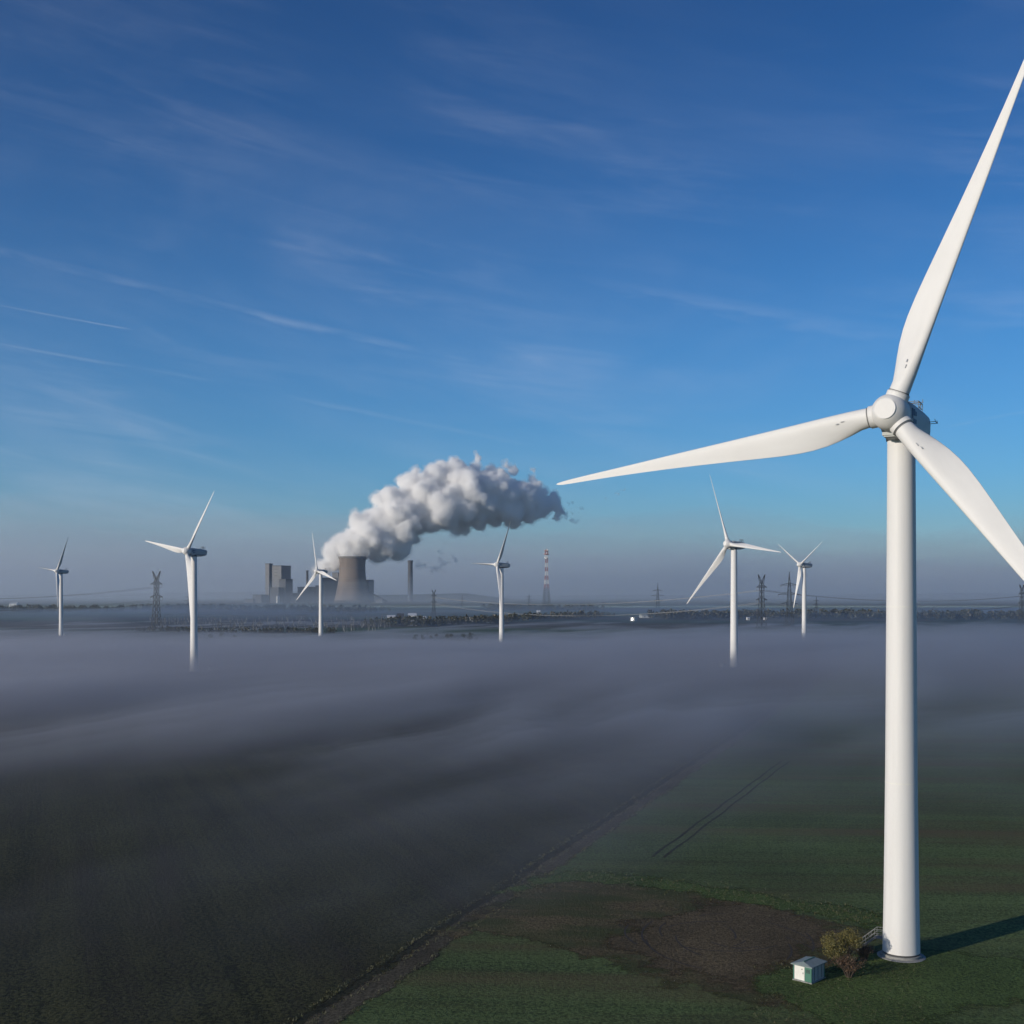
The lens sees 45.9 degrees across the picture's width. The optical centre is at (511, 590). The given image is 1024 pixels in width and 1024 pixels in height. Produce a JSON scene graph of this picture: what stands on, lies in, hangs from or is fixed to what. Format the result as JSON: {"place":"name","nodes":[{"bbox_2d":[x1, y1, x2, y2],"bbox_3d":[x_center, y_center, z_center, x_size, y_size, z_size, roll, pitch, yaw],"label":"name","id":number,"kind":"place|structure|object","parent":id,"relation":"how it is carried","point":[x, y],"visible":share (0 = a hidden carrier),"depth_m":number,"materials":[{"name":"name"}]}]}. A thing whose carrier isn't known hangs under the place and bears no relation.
{"place":"outdoors","nodes":[
{"label":"outdoors","id":0,"kind":"place"},
{"bbox_2d":[253,563,292,602],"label":"boiler house","id":1,"kind":"structure","parent":0,"point":[278,580],"depth_m":4487.24,"materials":[{"name":"grey concrete"}]},
{"bbox_2d":[293,570,315,602],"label":"machine house","id":2,"kind":"structure","parent":0,"point":[310,595],"depth_m":4580.29,"materials":[{"name":"grey concrete"}]},
{"bbox_2d":[360,580,373,601],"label":"pump house","id":3,"kind":"structure","parent":0,"point":[370,584],"depth_m":4618.46,"materials":[{"name":"grey concrete"}]},
{"bbox_2d":[0,643,870,1023],"bbox_3d":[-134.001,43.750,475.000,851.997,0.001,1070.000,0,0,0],"label":"dark field","id":4,"kind":"structure","parent":0,"point":[260,833],"depth_m":266.35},
{"bbox_2d":[146,492,213,671],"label":"wind turbine","id":5,"kind":"object","parent":4,"relation":"on","point":[188,551],"visible":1,"depth_m":651.53,"materials":[{"name":"metal"}]},
{"bbox_2d":[687,477,779,667],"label":"wind turbine","id":6,"kind":"object","parent":4,"relation":"on","point":[733,546],"visible":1,"depth_m":688.02,"materials":[{"name":"metal"}]},
{"bbox_2d":[0,593,1023,899],"bbox_3d":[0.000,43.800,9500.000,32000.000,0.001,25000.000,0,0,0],"label":"ground","id":7,"kind":"structure","parent":0,"point":[82,627],"depth_m":1577.46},
{"bbox_2d":[9,602,19,606],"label":"white hall","id":8,"kind":"structure","parent":7,"relation":"on","point":[14,603],"depth_m":3386.58,"materials":[{"name":"white"}]},
{"bbox_2d":[39,539,68,636],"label":"wind turbine","id":9,"kind":"object","parent":7,"relation":"on","point":[59,580],"visible":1,"depth_m":1161.67,"materials":[{"name":"metal"}]},
{"bbox_2d":[0,604,137,611],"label":"woodland","id":10,"kind":"object","parent":7,"relation":"on","point":[36,608],"visible":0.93,"depth_m":2494.50,"materials":[{"name":"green plant"}]},
{"bbox_2d":[150,571,162,628],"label":"power pylon","id":11,"kind":"object","parent":7,"relation":"on","point":[156,622],"visible":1,"depth_m":1389.37,"materials":[{"name":"metal"}]},
{"bbox_2d":[132,625,336,633],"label":"woodland","id":12,"kind":"object","parent":7,"relation":"on","point":[293,630],"visible":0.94,"depth_m":1246.76,"materials":[{"name":"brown plant"}]},
{"bbox_2d":[245,599,253,602],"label":"plant shed","id":13,"kind":"structure","parent":7,"relation":"on","point":[249,600],"depth_m":4460.00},
{"bbox_2d":[119,603,390,612],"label":"woodland","id":14,"kind":"object","parent":7,"relation":"on","point":[332,608],"visible":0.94,"depth_m":2615.81,"materials":[{"name":"green plant"}]},
{"bbox_2d":[290,597,296,602],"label":"plant shed","id":15,"kind":"structure","parent":7,"relation":"on","point":[293,599],"depth_m":4460.00,"materials":[{"name":"grey"}]},
{"bbox_2d":[297,587,316,602],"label":"conveyor bridge","id":16,"kind":"structure","parent":7,"relation":"on","point":[307,593],"depth_m":4517.00,"materials":[{"name":"grey metal"}]},
{"bbox_2d":[297,535,336,636],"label":"wind turbine","id":17,"kind":"object","parent":7,"relation":"on","point":[320,572],"visible":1,"depth_m":1161.88,"materials":[{"name":"metal"}]},
{"bbox_2d":[315,573,345,601],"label":"generator block","id":18,"kind":"structure","parent":7,"relation":"on","point":[329,587],"depth_m":4648.29,"materials":[{"name":"grey concrete"}]},
{"bbox_2d":[334,556,370,602],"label":"cooling tower","id":19,"kind":"structure","parent":7,"relation":"on","point":[352,584],"depth_m":4454.77,"materials":[{"name":"concrete"}]},
{"bbox_2d":[368,591,387,602],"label":"conveyor bridge","id":20,"kind":"structure","parent":7,"relation":"on","point":[375,595],"depth_m":4557.00,"materials":[{"name":"grey metal"}]},
{"bbox_2d":[408,560,412,601],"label":"chimney","id":21,"kind":"object","parent":7,"relation":"on","point":[410,580],"visible":1,"depth_m":4990.90,"materials":[{"name":"grey concrete"}]},
{"bbox_2d":[346,593,516,600],"bbox_3d":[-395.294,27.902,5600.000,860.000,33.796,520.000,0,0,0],"label":"spoil heap","id":22,"kind":"object","parent":7,"relation":"on","point":[450,597],"visible":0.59,"depth_m":5433.57,"materials":[{"name":"grey soil"}]},
{"bbox_2d":[430,590,435,616],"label":"power pylon","id":23,"kind":"object","parent":7,"relation":"on","point":[433,604],"visible":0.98,"depth_m":1979.65,"materials":[{"name":"metal"}]},
{"bbox_2d":[364,610,614,625],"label":"woodland","id":24,"kind":"object","parent":7,"relation":"on","point":[420,620],"visible":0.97,"depth_m":1590.80,"materials":[{"name":"green plant"}]},
{"bbox_2d":[473,522,510,643],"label":"wind turbine","id":25,"kind":"object","parent":7,"relation":"on","point":[500,572],"visible":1,"depth_m":1004.46,"materials":[{"name":"metal"}]},
{"bbox_2d":[481,603,610,610],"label":"woodland","id":26,"kind":"object","parent":7,"relation":"on","point":[544,607],"visible":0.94,"depth_m":2680.23,"materials":[{"name":"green plant"}]},
{"bbox_2d":[542,548,550,604],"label":"lattice mast","id":27,"kind":"object","parent":7,"relation":"on","point":[546,558],"visible":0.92,"depth_m":2862.20,"materials":[{"name":"metal"}]},
{"bbox_2d":[295,650,861,1023],"bbox_3d":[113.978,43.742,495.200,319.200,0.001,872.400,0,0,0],"label":"ditch","id":28,"kind":"object","parent":7,"relation":"in","point":[336,998],"visible":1,"depth_m":167.57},
{"bbox_2d":[651,585,662,611],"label":"power pylon","id":29,"kind":"object","parent":7,"relation":"on","point":[657,589],"visible":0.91,"depth_m":2299.92,"materials":[{"name":"metal"}]},
{"bbox_2d":[756,574,767,630],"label":"power pylon","id":30,"kind":"object","parent":7,"relation":"on","point":[761,594],"visible":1,"depth_m":1328.67,"materials":[{"name":"metal"}]},
{"bbox_2d":[432,590,754,604],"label":"power cable","id":31,"kind":"object","parent":30,"relation":"hanging from","point":[607,603],"visible":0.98,"depth_m":1562.30,"materials":[{"name":"grey metal"}]},
{"bbox_2d":[436,591,753,604],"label":"power cable","id":32,"kind":"object","parent":30,"relation":"hanging from","point":[610,603],"visible":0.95,"depth_m":1570.10,"materials":[{"name":"grey metal"}]},
{"bbox_2d":[433,590,756,604],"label":"power cable","id":33,"kind":"object","parent":30,"relation":"hanging from","point":[628,602],"visible":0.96,"depth_m":1477.29,"materials":[{"name":"grey metal"}]},
{"bbox_2d":[440,603,751,615],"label":"power cable","id":34,"kind":"object","parent":30,"relation":"hanging from","point":[603,615],"visible":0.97,"depth_m":1565.71,"materials":[{"name":"grey metal"}]},
{"bbox_2d":[441,604,753,615],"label":"power cable","id":35,"kind":"object","parent":30,"relation":"hanging from","point":[610,615],"visible":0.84,"depth_m":1528.30,"materials":[{"name":"grey metal"}]},
{"bbox_2d":[458,604,751,615],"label":"power cable","id":36,"kind":"object","parent":30,"relation":"hanging from","point":[609,615],"visible":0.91,"depth_m":1529.48,"materials":[{"name":"grey metal"}]},
{"bbox_2d":[454,591,755,604],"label":"power cable","id":37,"kind":"object","parent":30,"relation":"hanging from","point":[633,602],"visible":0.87,"depth_m":1495.69,"materials":[{"name":"grey metal"}]},
{"bbox_2d":[768,604,1010,612],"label":"power cable","id":38,"kind":"object","parent":30,"relation":"hanging from","point":[876,612],"visible":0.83,"depth_m":1398.15,"materials":[{"name":"grey metal"}]},
{"bbox_2d":[769,603,1023,612],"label":"power cable","id":39,"kind":"object","parent":30,"relation":"hanging from","point":[885,612],"visible":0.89,"depth_m":1404.45,"materials":[{"name":"grey metal"}]},
{"bbox_2d":[778,572,800,627],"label":"power pylon","id":40,"kind":"object","parent":7,"relation":"on","point":[790,596],"visible":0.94,"depth_m":1449.57,"materials":[{"name":"metal"}]},
{"bbox_2d":[778,541,822,641],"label":"wind turbine","id":41,"kind":"object","parent":7,"relation":"on","point":[802,565],"visible":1,"depth_m":1047.05,"materials":[{"name":"metal"}]},
{"bbox_2d":[791,956,826,983],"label":"transformer shed","id":42,"kind":"structure","parent":7,"relation":"on","point":[808,970],"depth_m":135.40,"materials":[{"name":"metal"}]},
{"bbox_2d":[795,965,804,980],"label":"door","id":43,"kind":"structure","parent":42,"relation":"in","point":[799,970],"depth_m":135.32,"materials":[{"name":"white metal"}]},
{"bbox_2d":[805,967,809,982],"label":"door","id":44,"kind":"structure","parent":42,"relation":"in","point":[807,970],"depth_m":134.70,"materials":[{"name":"green metal"}]},
{"bbox_2d":[647,608,1023,619],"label":"woodland","id":45,"kind":"object","parent":7,"relation":"on","point":[865,614],"visible":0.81,"depth_m":1864.48,"materials":[{"name":"green plant"}]},
{"bbox_2d":[828,954,864,977],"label":"brown bush","id":46,"kind":"object","parent":7,"relation":"on","point":[849,972],"visible":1,"depth_m":136.71,"materials":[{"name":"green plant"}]},
{"bbox_2d":[852,941,873,961],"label":"brown bush","id":47,"kind":"object","parent":7,"relation":"on","point":[863,955],"visible":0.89,"depth_m":142.70,"materials":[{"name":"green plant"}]},
{"bbox_2d":[1017,584,1023,625],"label":"power pylon","id":48,"kind":"object","parent":7,"relation":"on","point":[1020,603],"visible":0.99,"depth_m":1500.69,"materials":[{"name":"metal"}]},
{"bbox_2d":[0,591,1023,597],"bbox_3d":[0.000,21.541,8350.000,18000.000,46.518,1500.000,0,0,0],"label":"hills","id":49,"kind":"structure","parent":0,"point":[250,595],"depth_m":7831.17,"materials":[{"name":"grey"}]},
{"bbox_2d":[0,0,1023,606],"label":"sky","id":50,"kind":"structure","parent":0,"point":[376,280],"materials":[{"name":"blue"}]},
{"bbox_2d":[304,648,868,1023],"bbox_3d":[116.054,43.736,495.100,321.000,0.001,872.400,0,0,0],"label":"field track","id":51,"kind":"structure","parent":0,"point":[346,1007],"depth_m":171.90,"materials":[{"name":"soil"}]},
{"bbox_2d":[639,614,648,617],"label":"barn","id":52,"kind":"structure","parent":0,"point":[643,615],"depth_m":1959.62,"materials":[{"name":"white"}]},
{"bbox_2d":[429,872,877,1009],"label":"bare soil","id":53,"kind":"structure","parent":0,"point":[585,919],"depth_m":159.93,"materials":[{"name":"brown soil"}]},
{"bbox_2d":[601,898,852,991],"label":"turned soil","id":54,"kind":"structure","parent":53,"relation":"on","point":[752,926],"depth_m":151.65,"materials":[{"name":"brown soil"}]},
{"bbox_2d":[624,913,814,967],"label":"tyre marks","id":55,"kind":"object","parent":54,"relation":"on","point":[646,942],"visible":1,"depth_m":150.34,"materials":[{"name":"soil"}]},
{"bbox_2d":[337,643,1023,1023],"bbox_3d":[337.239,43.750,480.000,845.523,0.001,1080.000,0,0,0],"label":"green field","id":56,"kind":"structure","parent":0,"point":[805,823],"depth_m":208.58,"materials":[{"name":"green plant"}]},
{"bbox_2d":[282,738,925,1023],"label":"grass","id":57,"kind":"structure","parent":56,"relation":"on","point":[555,869],"depth_m":164.48,"materials":[{"name":"green plant"}]},
{"bbox_2d":[492,871,882,928],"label":"grass verge","id":58,"kind":"object","parent":56,"relation":"on","point":[713,893],"depth_m":175.26,"materials":[{"name":"green plant"}]},
{"bbox_2d":[651,760,789,857],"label":"wheel marks","id":59,"kind":"object","parent":56,"relation":"on","point":[681,835],"visible":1,"depth_m":235.43},
{"bbox_2d":[556,60,1023,962],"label":"wind turbine","id":60,"kind":"object","parent":56,"relation":"on","point":[898,420],"visible":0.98,"depth_m":143.12,"materials":[{"name":"metal"}]},
{"bbox_2d":[820,927,862,965],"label":"autumn bush","id":61,"kind":"object","parent":56,"relation":"on","point":[851,941],"visible":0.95,"depth_m":141.01,"materials":[{"name":"yellow plant"}]},
{"bbox_2d":[752,949,1023,1023],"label":"lawn","id":62,"kind":"structure","parent":0,"point":[953,980],"depth_m":132.94,"materials":[{"name":"green plant"}]}
]}

